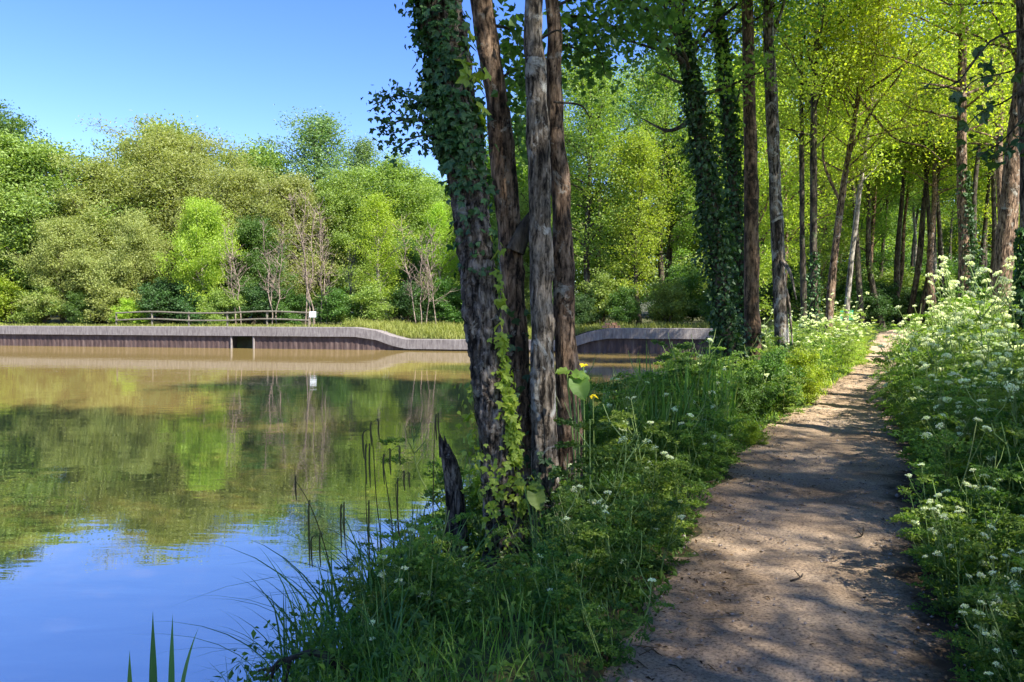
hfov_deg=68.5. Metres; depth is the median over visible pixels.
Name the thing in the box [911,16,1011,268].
woodland tree
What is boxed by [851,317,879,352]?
cow parsley
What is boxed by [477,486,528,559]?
cow parsley
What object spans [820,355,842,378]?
cow parsley
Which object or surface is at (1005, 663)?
cow parsley
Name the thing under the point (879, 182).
woodland tree
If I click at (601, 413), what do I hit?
cow parsley
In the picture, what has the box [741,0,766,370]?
alder tree
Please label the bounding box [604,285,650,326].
leafy bush
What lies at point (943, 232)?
woodland tree
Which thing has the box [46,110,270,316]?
willow tree
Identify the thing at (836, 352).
cow parsley
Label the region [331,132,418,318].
broadleaf tree
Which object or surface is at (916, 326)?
cow parsley
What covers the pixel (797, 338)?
cow parsley
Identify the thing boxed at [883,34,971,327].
woodland tree
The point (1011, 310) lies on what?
cow parsley
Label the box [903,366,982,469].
cow parsley
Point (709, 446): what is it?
cow parsley
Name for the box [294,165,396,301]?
broadleaf tree
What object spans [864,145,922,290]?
woodland tree
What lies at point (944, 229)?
woodland tree
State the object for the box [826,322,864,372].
cow parsley
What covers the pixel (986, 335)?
cow parsley
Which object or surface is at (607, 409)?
reed clump
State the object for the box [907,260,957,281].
leafy bush
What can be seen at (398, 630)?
sedge clump
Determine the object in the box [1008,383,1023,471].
cow parsley
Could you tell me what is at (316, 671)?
sedge clump
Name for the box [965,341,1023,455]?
cow parsley
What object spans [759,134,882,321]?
woodland tree
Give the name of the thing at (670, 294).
leafy bush
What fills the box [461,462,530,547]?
cow parsley
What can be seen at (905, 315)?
cow parsley
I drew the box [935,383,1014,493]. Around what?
cow parsley
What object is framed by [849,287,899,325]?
leafy bush
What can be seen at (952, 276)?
leafy bush
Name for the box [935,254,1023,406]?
cow parsley
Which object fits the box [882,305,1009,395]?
cow parsley
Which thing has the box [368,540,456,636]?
cow parsley
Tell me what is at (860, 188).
alder tree
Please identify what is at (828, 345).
cow parsley
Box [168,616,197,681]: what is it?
reed
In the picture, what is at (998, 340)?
cow parsley
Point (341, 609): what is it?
sedge clump
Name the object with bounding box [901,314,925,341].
cow parsley
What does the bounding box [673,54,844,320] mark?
woodland tree
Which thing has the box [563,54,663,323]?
woodland tree
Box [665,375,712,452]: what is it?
reed clump
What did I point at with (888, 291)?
leafy bush
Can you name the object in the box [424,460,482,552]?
cow parsley
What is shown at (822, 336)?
cow parsley
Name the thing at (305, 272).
bare sapling
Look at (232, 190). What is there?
willow tree
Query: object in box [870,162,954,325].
woodland tree
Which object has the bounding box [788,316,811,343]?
cow parsley
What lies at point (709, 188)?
alder tree
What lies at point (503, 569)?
cow parsley
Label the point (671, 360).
cow parsley
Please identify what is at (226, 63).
sky
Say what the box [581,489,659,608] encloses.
cow parsley
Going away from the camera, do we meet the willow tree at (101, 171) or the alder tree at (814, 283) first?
the alder tree at (814, 283)
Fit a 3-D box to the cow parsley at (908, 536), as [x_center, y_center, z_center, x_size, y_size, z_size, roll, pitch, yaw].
[2.696,1.158,4.642,0.712,0.708,0.448,0,2,10]
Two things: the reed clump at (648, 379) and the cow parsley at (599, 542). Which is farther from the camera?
the reed clump at (648, 379)
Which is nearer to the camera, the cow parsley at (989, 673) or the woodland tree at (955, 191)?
the cow parsley at (989, 673)
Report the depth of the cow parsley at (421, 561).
4.18 m
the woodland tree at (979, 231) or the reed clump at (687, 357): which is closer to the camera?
the reed clump at (687, 357)
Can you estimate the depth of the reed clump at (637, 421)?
7.82 m
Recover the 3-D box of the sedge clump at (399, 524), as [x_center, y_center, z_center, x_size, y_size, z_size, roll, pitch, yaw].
[-0.660,1.536,6.117,1.898,0.720,1.666,1,2,24]
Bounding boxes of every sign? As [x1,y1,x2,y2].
[309,311,315,326]
[840,310,852,319]
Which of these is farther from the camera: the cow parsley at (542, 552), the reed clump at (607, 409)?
the reed clump at (607, 409)
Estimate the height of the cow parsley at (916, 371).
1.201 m
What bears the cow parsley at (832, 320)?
on the ground at (248, 343)
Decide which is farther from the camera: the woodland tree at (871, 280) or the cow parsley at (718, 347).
the woodland tree at (871, 280)
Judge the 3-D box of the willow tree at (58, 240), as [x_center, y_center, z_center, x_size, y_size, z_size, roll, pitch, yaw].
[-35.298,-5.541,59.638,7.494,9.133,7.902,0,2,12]
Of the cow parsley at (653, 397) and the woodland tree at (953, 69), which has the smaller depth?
the cow parsley at (653, 397)
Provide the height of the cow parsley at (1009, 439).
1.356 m
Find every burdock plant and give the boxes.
[513,478,544,561]
[555,367,590,518]
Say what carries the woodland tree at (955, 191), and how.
on the ground at (248, 343)
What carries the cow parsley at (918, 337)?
on the ground at (248, 343)
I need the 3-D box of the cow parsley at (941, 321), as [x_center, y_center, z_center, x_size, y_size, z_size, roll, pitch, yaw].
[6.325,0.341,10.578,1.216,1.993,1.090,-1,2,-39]
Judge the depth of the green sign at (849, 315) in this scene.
23.97 m
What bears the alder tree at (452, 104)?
on the ground at (248, 343)
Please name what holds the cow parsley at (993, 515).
on the ground at (248, 343)
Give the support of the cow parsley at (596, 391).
on the ground at (248, 343)
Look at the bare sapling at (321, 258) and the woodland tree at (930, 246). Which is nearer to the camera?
the woodland tree at (930, 246)
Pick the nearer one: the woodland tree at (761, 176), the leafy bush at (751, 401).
the leafy bush at (751, 401)
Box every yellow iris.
[580,363,587,488]
[590,394,597,479]
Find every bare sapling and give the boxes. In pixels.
[217,224,254,324]
[256,215,295,324]
[283,187,328,325]
[300,195,343,324]
[342,248,356,322]
[393,214,455,323]
[419,238,451,323]
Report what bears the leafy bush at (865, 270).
on the ground at (248, 343)
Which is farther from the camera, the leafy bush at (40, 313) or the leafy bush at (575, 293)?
the leafy bush at (40, 313)
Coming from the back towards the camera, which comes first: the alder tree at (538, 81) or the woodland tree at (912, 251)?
the woodland tree at (912, 251)
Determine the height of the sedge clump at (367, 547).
0.720 m
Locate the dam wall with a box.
[0,326,800,353]
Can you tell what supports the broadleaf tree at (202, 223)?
on the ground at (248, 343)
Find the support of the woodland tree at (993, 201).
on the ground at (248, 343)
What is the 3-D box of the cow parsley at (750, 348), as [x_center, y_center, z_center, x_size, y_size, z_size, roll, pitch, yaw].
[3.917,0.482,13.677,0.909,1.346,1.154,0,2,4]
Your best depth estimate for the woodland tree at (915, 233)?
62.04 m
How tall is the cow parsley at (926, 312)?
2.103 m
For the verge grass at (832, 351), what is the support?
on the ground at (248, 343)
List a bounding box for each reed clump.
[419,440,478,525]
[460,441,481,532]
[581,375,631,463]
[581,380,624,480]
[603,376,658,458]
[612,357,647,404]
[616,382,683,468]
[626,361,673,417]
[633,346,680,401]
[637,362,695,461]
[652,355,695,410]
[655,339,707,382]
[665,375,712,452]
[669,349,702,412]
[683,344,723,408]
[693,354,744,439]
[696,355,728,398]
[699,371,743,441]
[702,356,738,413]
[710,353,732,384]
[711,347,732,394]
[711,366,737,427]
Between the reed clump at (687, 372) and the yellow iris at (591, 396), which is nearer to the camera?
the yellow iris at (591, 396)
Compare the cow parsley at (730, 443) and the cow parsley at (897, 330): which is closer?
the cow parsley at (730, 443)
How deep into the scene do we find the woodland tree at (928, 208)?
40.45 m
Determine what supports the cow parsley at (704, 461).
on the ground at (248, 343)
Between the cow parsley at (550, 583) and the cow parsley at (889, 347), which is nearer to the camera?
the cow parsley at (550, 583)
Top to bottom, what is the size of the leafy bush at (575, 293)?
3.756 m
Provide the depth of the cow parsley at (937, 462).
5.55 m
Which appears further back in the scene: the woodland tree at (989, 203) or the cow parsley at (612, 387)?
the woodland tree at (989, 203)
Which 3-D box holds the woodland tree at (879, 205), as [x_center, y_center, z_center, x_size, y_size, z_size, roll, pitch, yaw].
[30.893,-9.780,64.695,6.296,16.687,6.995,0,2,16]
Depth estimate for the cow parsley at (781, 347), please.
13.53 m
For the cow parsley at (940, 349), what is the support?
on the ground at (248, 343)
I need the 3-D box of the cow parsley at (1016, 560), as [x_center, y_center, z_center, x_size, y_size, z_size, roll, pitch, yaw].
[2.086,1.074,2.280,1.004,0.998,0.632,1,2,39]
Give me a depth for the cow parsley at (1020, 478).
3.96 m
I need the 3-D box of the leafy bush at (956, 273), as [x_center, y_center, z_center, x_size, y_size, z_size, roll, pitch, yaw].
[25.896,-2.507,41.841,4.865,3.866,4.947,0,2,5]
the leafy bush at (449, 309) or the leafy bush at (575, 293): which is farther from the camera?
the leafy bush at (449, 309)
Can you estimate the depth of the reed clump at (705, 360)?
10.95 m
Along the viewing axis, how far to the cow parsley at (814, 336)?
17.24 m
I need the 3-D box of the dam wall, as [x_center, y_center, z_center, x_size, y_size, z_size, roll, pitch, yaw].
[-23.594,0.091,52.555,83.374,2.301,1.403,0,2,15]
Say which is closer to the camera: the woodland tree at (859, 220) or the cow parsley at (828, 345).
the cow parsley at (828, 345)
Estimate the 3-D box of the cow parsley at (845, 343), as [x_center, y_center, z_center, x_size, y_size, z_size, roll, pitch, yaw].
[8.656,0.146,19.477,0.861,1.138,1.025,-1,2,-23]
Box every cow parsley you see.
[321,537,421,665]
[323,594,388,680]
[334,542,420,644]
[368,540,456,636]
[373,505,479,658]
[378,409,484,553]
[383,510,447,579]
[399,506,447,560]
[404,525,469,603]
[417,505,485,582]
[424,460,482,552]
[444,542,510,632]
[445,560,500,641]
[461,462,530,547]
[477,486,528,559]
[488,507,578,604]
[493,551,515,582]
[509,536,602,637]
[509,566,533,607]
[527,559,573,625]
[542,483,616,612]
[548,402,657,563]
[550,479,637,587]
[556,378,610,418]
[556,387,640,478]
[556,405,627,485]
[558,457,618,540]
[559,563,675,672]
[581,351,672,437]
[581,392,622,472]
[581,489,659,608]
[582,392,636,480]
[593,399,687,536]
[595,378,654,487]
[595,380,657,405]
[596,368,664,418]
[612,492,694,581]
[614,376,692,434]
[615,436,691,545]
[616,393,698,483]
[617,364,664,421]
[635,391,692,429]
[646,388,711,449]
[648,452,712,534]
[650,334,723,415]
[653,343,693,402]
[653,353,714,377]
[666,330,725,377]
[669,344,720,416]
[675,406,735,485]
[676,388,731,474]
[676,428,727,479]
[679,382,725,425]
[684,415,724,474]
[689,405,749,465]
[695,379,747,432]
[700,354,739,381]
[703,330,758,366]
[706,368,752,440]
[707,331,773,349]
[714,363,777,420]
[718,357,765,408]
[728,336,796,401]
[741,351,787,405]
[757,341,801,405]
[759,309,772,340]
[761,320,812,354]
[761,328,802,377]
[768,334,811,351]
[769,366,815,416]
[770,313,812,343]
[788,298,814,342]
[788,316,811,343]
[789,309,813,341]
[791,341,818,387]
[792,338,823,363]
[794,330,838,361]
[796,340,820,368]
[797,315,833,371]
[799,341,831,354]
[800,314,835,366]
[803,326,855,369]
[810,313,845,349]
[819,310,864,357]
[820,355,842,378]
[821,297,855,345]
[822,325,865,360]
[826,292,870,361]
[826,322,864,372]
[831,309,872,364]
[847,305,874,354]
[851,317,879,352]
[865,338,969,438]
[866,363,918,410]
[867,363,913,423]
[868,330,948,401]
[869,369,933,438]
[871,319,1010,442]
[874,334,935,376]
[875,357,900,399]
[877,334,915,381]
[879,350,949,425]
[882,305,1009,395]
[882,333,933,386]
[882,346,930,395]
[886,347,963,417]
[886,478,1019,577]
[887,320,909,360]
[887,416,999,520]
[888,316,971,434]
[888,339,916,368]
[888,383,949,453]
[889,333,925,364]
[891,357,998,461]
[892,498,1018,599]
[893,308,959,346]
[893,326,977,417]
[896,268,969,365]
[896,390,952,467]
[898,386,948,448]
[900,314,957,375]
[900,321,942,345]
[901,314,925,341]
[901,454,1023,583]
[902,255,1002,382]
[902,493,1023,630]
[903,295,968,324]
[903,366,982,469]
[905,462,1009,574]
[906,326,945,347]
[906,346,937,387]
[908,287,1012,364]
[908,379,978,499]
[908,412,1023,545]
[909,311,929,345]
[910,351,1022,463]
[911,388,1004,475]
[914,295,999,378]
[914,401,1003,500]
[916,424,983,486]
[921,308,1023,474]
[924,516,1023,626]
[925,293,989,337]
[926,293,1014,338]
[928,261,1023,395]
[928,272,981,342]
[930,362,1019,462]
[932,574,1019,681]
[933,297,1005,383]
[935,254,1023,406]
[935,292,1004,330]
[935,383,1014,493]
[937,287,1022,395]
[944,335,1004,434]
[946,575,1023,681]
[947,532,1023,672]
[949,440,1023,538]
[952,281,991,316]
[953,363,1023,512]
[953,502,1023,650]
[954,448,1023,561]
[955,278,1023,399]
[958,352,1023,486]
[961,582,1023,681]
[962,349,1023,456]
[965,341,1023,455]
[966,342,1023,435]
[967,267,1023,442]
[968,644,1023,681]
[973,411,1023,486]
[974,421,1023,530]
[975,286,1013,358]
[979,344,1023,379]
[984,648,1023,681]
[985,422,1023,521]
[987,331,1023,344]
[994,331,1023,386]
[994,391,1023,445]
[995,459,1023,557]
[996,296,1023,337]
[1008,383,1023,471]
[1010,556,1023,600]
[1011,585,1023,650]
[1013,474,1023,505]
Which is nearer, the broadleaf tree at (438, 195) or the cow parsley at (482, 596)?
the cow parsley at (482, 596)
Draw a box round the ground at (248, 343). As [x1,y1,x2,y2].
[2,297,1023,681]
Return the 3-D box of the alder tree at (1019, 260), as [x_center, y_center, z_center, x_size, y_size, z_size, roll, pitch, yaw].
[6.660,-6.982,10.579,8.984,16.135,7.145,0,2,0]
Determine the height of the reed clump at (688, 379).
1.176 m
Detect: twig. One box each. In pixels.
[790,570,802,581]
[854,527,863,537]
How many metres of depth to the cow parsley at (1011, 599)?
2.81 m
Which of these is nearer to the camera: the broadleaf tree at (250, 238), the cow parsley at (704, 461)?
the cow parsley at (704, 461)
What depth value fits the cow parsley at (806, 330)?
15.60 m
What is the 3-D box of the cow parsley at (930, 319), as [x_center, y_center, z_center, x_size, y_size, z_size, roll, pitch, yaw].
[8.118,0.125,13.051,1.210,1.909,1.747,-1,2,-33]
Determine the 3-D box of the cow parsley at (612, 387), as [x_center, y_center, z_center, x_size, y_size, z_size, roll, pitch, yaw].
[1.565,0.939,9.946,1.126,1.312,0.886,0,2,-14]
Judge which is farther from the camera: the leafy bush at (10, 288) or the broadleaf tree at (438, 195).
the broadleaf tree at (438, 195)
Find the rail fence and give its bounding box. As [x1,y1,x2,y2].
[115,310,309,326]
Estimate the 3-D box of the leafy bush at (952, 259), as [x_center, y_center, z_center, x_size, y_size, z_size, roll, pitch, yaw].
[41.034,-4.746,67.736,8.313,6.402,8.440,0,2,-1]
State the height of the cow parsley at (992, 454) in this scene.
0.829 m
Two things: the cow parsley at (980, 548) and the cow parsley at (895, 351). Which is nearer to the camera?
the cow parsley at (980, 548)
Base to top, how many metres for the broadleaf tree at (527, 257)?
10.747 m
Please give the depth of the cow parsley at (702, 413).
7.56 m
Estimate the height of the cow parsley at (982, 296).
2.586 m
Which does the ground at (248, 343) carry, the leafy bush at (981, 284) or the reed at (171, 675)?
the leafy bush at (981, 284)
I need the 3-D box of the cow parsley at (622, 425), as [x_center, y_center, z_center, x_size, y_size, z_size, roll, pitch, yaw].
[0.946,0.977,5.494,0.676,1.142,0.648,1,2,20]
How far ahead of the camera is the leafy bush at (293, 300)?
55.69 m
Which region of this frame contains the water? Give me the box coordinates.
[0,346,704,681]
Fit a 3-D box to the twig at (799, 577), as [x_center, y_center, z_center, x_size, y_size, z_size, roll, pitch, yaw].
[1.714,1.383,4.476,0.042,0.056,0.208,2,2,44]
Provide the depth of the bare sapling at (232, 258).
55.50 m
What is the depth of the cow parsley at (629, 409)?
6.99 m
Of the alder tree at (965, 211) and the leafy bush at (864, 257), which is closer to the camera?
the alder tree at (965, 211)
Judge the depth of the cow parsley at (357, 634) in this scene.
3.79 m
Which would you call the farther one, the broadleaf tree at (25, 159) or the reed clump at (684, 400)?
the broadleaf tree at (25, 159)
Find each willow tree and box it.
[0,149,197,322]
[0,214,103,323]
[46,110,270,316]
[70,205,172,324]
[139,159,338,322]
[231,168,356,315]
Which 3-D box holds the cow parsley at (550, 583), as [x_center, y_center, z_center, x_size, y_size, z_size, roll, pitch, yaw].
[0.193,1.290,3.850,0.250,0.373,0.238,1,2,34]
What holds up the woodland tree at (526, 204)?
on the ground at (248, 343)
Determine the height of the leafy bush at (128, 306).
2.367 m
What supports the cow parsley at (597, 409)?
on the ground at (248, 343)
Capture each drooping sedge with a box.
[294,475,340,612]
[340,502,350,580]
[362,419,381,571]
[365,443,371,575]
[382,445,400,575]
[395,471,409,580]
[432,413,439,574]
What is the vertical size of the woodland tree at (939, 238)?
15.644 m
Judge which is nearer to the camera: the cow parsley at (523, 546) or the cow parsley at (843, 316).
the cow parsley at (523, 546)
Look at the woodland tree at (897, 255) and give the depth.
43.05 m
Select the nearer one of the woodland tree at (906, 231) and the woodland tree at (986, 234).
the woodland tree at (986, 234)
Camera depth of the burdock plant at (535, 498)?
4.93 m
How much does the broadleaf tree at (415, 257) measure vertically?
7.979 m
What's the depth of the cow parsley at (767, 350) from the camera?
12.16 m
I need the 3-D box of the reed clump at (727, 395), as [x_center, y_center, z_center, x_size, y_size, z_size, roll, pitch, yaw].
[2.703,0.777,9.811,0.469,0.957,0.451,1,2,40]
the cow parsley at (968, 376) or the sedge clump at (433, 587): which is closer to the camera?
the sedge clump at (433, 587)
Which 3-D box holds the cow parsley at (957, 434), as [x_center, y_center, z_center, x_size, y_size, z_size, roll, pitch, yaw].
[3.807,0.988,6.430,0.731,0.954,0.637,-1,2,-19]
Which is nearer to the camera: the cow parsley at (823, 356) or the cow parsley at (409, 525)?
the cow parsley at (409, 525)
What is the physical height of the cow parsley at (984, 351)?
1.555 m
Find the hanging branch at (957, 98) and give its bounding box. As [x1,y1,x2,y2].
[922,28,1023,174]
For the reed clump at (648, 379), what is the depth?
9.73 m
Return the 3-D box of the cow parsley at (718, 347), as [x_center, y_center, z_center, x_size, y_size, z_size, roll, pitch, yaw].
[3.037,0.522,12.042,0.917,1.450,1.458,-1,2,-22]
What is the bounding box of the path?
[596,329,980,681]
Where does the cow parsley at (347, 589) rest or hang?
on the ground at (248, 343)
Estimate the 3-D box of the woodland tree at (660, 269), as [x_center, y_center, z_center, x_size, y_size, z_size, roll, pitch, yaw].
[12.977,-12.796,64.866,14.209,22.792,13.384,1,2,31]
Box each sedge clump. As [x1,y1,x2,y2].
[129,578,403,680]
[170,500,494,625]
[195,570,493,681]
[206,527,474,661]
[236,511,485,581]
[248,565,477,681]
[258,526,533,670]
[270,518,520,631]
[288,496,484,555]
[322,498,546,586]
[415,509,681,604]
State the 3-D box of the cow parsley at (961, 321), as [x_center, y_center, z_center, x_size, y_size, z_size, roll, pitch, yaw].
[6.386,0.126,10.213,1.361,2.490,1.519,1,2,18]
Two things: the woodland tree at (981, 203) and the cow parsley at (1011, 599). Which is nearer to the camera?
the cow parsley at (1011, 599)
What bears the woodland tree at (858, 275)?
on the ground at (248, 343)
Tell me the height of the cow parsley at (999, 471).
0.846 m
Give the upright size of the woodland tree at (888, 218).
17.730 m
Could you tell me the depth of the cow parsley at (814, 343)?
14.16 m
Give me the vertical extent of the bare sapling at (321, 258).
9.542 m
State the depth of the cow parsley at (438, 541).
5.05 m
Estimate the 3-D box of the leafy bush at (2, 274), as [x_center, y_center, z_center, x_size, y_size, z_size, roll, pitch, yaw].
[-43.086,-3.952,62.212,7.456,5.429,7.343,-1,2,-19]
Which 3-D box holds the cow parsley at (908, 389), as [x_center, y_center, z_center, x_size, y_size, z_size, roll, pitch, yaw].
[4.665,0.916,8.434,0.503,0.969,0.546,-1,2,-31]
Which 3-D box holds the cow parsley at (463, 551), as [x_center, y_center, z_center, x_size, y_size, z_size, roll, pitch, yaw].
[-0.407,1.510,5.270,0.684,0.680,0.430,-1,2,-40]
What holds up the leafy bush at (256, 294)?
on the ground at (248, 343)
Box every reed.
[127,652,131,681]
[149,616,156,681]
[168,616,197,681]
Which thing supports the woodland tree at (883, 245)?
on the ground at (248, 343)
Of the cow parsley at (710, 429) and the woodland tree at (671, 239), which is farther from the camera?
the woodland tree at (671, 239)
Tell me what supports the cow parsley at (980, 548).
on the ground at (248, 343)
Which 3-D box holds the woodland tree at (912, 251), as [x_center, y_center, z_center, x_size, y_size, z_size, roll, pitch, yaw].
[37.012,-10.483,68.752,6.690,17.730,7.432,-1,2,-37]
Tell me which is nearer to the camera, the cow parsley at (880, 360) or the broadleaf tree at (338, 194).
the cow parsley at (880, 360)
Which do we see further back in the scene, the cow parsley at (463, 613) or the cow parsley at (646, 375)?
the cow parsley at (646, 375)
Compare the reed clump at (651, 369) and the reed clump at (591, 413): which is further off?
the reed clump at (651, 369)
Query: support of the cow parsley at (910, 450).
on the ground at (248, 343)
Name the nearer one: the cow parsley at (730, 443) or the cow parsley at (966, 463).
the cow parsley at (966, 463)
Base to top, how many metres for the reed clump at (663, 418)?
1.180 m
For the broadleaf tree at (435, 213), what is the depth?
59.68 m
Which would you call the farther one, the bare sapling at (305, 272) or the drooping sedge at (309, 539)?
the bare sapling at (305, 272)
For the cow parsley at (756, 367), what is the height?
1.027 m
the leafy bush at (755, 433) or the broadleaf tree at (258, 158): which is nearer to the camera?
the leafy bush at (755, 433)
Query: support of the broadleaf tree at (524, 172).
on the ground at (248, 343)
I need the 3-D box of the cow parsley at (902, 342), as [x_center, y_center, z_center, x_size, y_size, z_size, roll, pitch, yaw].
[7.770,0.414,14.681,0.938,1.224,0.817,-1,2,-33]
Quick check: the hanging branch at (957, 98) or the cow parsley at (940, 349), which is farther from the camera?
the cow parsley at (940, 349)
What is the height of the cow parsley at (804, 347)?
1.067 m
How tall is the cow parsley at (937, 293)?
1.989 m
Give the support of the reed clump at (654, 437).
on the ground at (248, 343)
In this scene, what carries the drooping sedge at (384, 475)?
on the ground at (248, 343)
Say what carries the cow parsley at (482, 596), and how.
on the ground at (248, 343)
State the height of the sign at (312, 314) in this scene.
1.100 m
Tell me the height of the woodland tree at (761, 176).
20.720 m
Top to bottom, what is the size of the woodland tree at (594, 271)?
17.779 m
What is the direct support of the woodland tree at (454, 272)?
on the ground at (248, 343)
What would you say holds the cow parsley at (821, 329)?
on the ground at (248, 343)
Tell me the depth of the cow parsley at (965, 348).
9.93 m
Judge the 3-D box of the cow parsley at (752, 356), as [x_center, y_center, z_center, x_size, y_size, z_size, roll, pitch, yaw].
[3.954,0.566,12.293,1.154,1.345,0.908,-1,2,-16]
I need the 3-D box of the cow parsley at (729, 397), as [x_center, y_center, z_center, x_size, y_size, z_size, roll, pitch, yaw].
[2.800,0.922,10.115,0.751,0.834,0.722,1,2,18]
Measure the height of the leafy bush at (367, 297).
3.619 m
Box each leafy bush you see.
[0,263,30,322]
[0,276,50,325]
[6,282,70,324]
[47,290,98,325]
[78,277,140,324]
[108,297,154,325]
[121,276,189,324]
[152,280,214,324]
[196,287,248,325]
[222,282,286,324]
[258,286,314,324]
[304,286,360,324]
[332,280,397,325]
[384,280,439,323]
[415,276,463,324]
[524,284,530,323]
[552,282,583,302]
[574,267,635,324]
[575,294,605,326]
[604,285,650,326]
[639,257,706,324]
[639,276,695,322]
[691,287,712,324]
[723,368,776,423]
[739,344,809,412]
[740,421,770,444]
[759,279,789,321]
[761,256,821,323]
[769,268,809,322]
[777,345,838,404]
[788,288,822,325]
[807,257,883,327]
[822,280,886,322]
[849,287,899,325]
[860,249,893,270]
[861,261,893,288]
[862,265,924,313]
[867,280,919,328]
[874,248,910,273]
[891,290,927,322]
[893,286,940,326]
[905,272,937,289]
[906,250,938,267]
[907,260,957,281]
[923,272,957,310]
[927,266,987,311]
[937,253,989,269]
[951,265,1015,308]
[956,253,1018,274]
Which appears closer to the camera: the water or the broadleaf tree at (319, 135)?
the water
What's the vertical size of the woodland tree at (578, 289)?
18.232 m
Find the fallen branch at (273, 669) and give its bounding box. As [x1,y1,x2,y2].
[258,649,360,681]
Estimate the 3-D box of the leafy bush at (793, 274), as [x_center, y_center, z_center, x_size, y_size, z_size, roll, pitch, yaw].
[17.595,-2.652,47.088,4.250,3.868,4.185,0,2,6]
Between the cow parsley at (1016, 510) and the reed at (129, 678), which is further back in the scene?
the cow parsley at (1016, 510)
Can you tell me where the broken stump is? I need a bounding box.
[439,434,470,566]
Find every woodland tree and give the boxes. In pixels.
[311,207,375,315]
[423,216,460,311]
[484,79,596,278]
[516,36,671,326]
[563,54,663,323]
[572,139,763,304]
[572,194,639,301]
[575,203,643,313]
[577,125,692,325]
[578,45,721,322]
[579,63,700,286]
[657,201,790,297]
[670,47,789,282]
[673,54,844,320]
[675,39,809,261]
[679,37,914,287]
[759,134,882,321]
[764,190,937,264]
[788,101,900,309]
[795,37,917,330]
[805,165,919,274]
[817,44,930,328]
[827,179,870,262]
[836,97,894,269]
[842,207,926,260]
[844,205,895,249]
[859,0,1016,298]
[860,183,898,213]
[861,202,910,257]
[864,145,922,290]
[869,43,1003,325]
[870,36,942,327]
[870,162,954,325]
[877,173,922,277]
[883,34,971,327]
[883,43,983,292]
[883,176,951,268]
[889,94,973,322]
[889,173,954,269]
[889,186,957,266]
[894,54,988,327]
[895,146,974,319]
[897,163,983,277]
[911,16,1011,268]
[911,208,979,260]
[920,185,983,258]
[926,38,1007,302]
[931,147,984,207]
[936,1,1016,170]
[936,150,1019,256]
[936,198,1018,265]
[936,213,991,248]
[951,193,990,272]
[955,133,1004,274]
[967,167,1019,267]
[968,0,1019,265]
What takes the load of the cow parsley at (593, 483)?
on the ground at (248, 343)
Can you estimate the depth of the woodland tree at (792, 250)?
35.81 m
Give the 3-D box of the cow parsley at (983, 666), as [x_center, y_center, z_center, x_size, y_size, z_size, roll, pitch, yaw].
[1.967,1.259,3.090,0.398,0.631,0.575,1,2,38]
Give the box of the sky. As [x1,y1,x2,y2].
[0,0,995,291]
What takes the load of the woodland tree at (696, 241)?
on the ground at (248, 343)
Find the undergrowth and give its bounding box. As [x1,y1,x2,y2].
[210,322,1023,681]
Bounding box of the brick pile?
[602,323,619,327]
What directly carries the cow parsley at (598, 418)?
on the ground at (248, 343)
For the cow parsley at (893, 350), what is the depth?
12.37 m
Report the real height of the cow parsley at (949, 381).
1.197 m
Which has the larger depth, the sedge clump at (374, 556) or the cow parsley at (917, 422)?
the cow parsley at (917, 422)
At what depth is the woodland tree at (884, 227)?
51.33 m
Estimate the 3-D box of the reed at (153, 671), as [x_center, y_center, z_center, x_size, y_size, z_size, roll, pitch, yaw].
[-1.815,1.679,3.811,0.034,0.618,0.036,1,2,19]
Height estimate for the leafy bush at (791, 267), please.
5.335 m
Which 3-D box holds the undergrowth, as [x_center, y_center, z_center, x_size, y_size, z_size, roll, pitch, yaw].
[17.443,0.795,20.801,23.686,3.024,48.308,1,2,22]
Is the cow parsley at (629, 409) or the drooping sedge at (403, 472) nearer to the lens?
the drooping sedge at (403, 472)
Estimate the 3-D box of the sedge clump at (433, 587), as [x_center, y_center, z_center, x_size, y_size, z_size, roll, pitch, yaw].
[-0.574,1.393,4.461,1.481,0.640,1.688,0,2,14]
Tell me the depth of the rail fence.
52.65 m
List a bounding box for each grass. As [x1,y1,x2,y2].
[0,316,794,338]
[723,336,869,452]
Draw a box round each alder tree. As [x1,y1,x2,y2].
[361,0,533,577]
[470,0,695,542]
[543,0,856,374]
[592,0,867,356]
[664,0,922,350]
[717,0,887,333]
[740,0,1008,339]
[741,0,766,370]
[761,0,808,358]
[786,0,965,336]
[811,0,1016,307]
[882,0,1019,327]
[1008,0,1023,377]
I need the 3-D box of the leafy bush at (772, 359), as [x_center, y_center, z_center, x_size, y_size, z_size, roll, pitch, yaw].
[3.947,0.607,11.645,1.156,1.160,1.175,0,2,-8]
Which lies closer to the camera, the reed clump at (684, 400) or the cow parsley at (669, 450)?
the cow parsley at (669, 450)
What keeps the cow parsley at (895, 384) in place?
on the ground at (248, 343)
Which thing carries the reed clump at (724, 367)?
on the ground at (248, 343)
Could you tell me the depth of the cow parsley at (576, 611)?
3.37 m
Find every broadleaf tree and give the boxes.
[0,99,56,283]
[0,129,173,323]
[88,109,234,317]
[149,193,249,323]
[180,133,335,294]
[217,212,302,324]
[247,104,365,318]
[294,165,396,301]
[305,260,337,313]
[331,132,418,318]
[336,150,452,320]
[343,190,416,319]
[365,232,435,322]
[397,171,458,318]
[415,199,458,322]
[437,142,528,285]
[485,121,613,287]
[490,195,581,322]
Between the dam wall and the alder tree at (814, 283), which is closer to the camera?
the alder tree at (814, 283)
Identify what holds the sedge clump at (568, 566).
on the ground at (248, 343)
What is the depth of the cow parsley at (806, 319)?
18.31 m
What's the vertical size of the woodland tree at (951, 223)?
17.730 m

